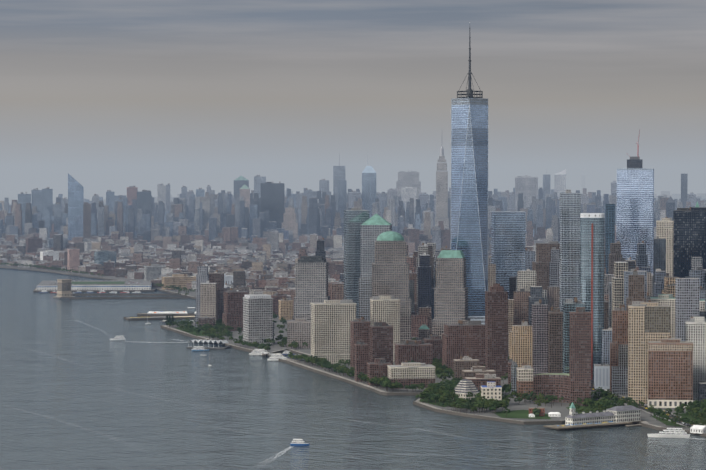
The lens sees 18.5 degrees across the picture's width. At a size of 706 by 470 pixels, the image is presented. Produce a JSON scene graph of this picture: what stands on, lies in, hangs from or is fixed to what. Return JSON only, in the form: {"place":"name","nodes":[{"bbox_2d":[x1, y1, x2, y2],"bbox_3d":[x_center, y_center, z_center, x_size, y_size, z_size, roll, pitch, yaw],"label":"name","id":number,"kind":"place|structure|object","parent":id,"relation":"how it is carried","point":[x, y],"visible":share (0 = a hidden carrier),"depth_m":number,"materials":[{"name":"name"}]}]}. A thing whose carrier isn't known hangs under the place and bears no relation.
{"place":"outdoors","nodes":[
{"label":"outdoors","id":0,"kind":"place"},
{"bbox_2d":[0,268,705,469],"bbox_3d":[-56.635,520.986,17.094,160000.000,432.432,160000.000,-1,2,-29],"label":"river","id":1,"kind":"structure","parent":0,"point":[281,405],"depth_m":2629.84,"materials":[{"name":"grey liquid"}]},
{"bbox_2d":[36,279,230,348],"bbox_3d":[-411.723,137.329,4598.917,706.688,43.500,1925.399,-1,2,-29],"label":"piers","id":2,"kind":"structure","parent":1,"relation":"in","point":[64,287],"depth_m":5269.61,"materials":[{"name":"grey concrete"}]},
{"bbox_2d":[7,290,705,465],"bbox_3d":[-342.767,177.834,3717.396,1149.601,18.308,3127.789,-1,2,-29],"label":"boats","id":3,"kind":"object","parent":1,"relation":"on","point":[674,433],"visible":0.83,"depth_m":3394.37,"materials":[{"name":"painted metal"},{"name":"glass"}]},
{"bbox_2d":[0,251,705,436],"bbox_3d":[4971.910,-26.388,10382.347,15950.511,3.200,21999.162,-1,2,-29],"label":"shoreline ground","id":4,"kind":"structure","parent":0,"point":[563,410],"depth_m":3138.41,"materials":[{"name":"grey concrete"}]},
{"bbox_2d":[0,188,705,406],"bbox_3d":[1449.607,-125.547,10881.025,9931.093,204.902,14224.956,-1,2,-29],"label":"city blocks","id":5,"kind":"structure","parent":4,"relation":"on","point":[206,242],"depth_m":7236.15,"materials":[{"name":"grey concrete"}]},
{"bbox_2d":[0,262,705,426],"bbox_3d":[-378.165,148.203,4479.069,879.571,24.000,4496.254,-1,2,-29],"label":"shoreline","id":6,"kind":"structure","parent":4,"relation":"on","point":[477,401],"depth_m":2848.72,"materials":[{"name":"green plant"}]},
{"bbox_2d":[8,267,705,433],"bbox_3d":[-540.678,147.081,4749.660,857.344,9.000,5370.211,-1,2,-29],"label":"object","id":7,"kind":"structure","parent":4,"relation":"on","point":[524,414],"depth_m":2771.28,"materials":[{"name":"grey concrete"}]},
{"bbox_2d":[18,146,705,289],"bbox_3d":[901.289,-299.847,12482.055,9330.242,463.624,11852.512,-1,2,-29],"label":"distant skyline buildings","id":8,"kind":"structure","parent":4,"relation":"on","point":[407,188],"depth_m":8622.22,"materials":[{"name":"blue glass"}]},
{"bbox_2d":[287,208,469,348],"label":"office towers","id":9,"kind":"structure","parent":4,"relation":"on","point":[375,264],"depth_m":3592.24,"materials":[{"name":"grey stone"}]},
{"bbox_2d":[222,269,705,407],"bbox_3d":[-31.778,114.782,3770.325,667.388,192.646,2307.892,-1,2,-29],"label":"waterfront buildings","id":10,"kind":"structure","parent":4,"relation":"on","point":[549,352],"depth_m":2975.97,"materials":[{"name":"brown brick"}]},
{"bbox_2d":[451,28,487,324],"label":"skyscraper","id":11,"kind":"structure","parent":4,"relation":"on","point":[469,175],"depth_m":3574.13,"materials":[{"name":"blue glass"}]},
{"bbox_2d":[453,379,705,433],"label":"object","id":12,"kind":"object","parent":4,"relation":"on","point":[464,387],"visible":0.79,"depth_m":2726.89,"materials":[{"name":"beige stone"}]},
{"bbox_2d":[543,402,641,430],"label":"pier building","id":13,"kind":"structure","parent":4,"relation":"on","point":[621,415],"depth_m":2539.01,"materials":[{"name":"white"}]},
{"bbox_2d":[491,130,705,379],"bbox_3d":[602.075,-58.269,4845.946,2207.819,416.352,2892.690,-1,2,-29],"label":"skyscrapers","id":14,"kind":"structure","parent":4,"relation":"on","point":[672,248],"depth_m":3731.82,"materials":[{"name":"blue glass"}]},
{"bbox_2d":[0,186,705,203],"bbox_3d":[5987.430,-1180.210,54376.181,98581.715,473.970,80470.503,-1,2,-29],"label":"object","id":15,"kind":"structure","parent":0,"point":[11,193],"depth_m":36125.49,"materials":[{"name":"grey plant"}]},
{"bbox_2d":[0,0,705,185],"label":"sky","id":16,"kind":"structure","parent":0,"point":[95,92],"materials":[{"name":"grey"}]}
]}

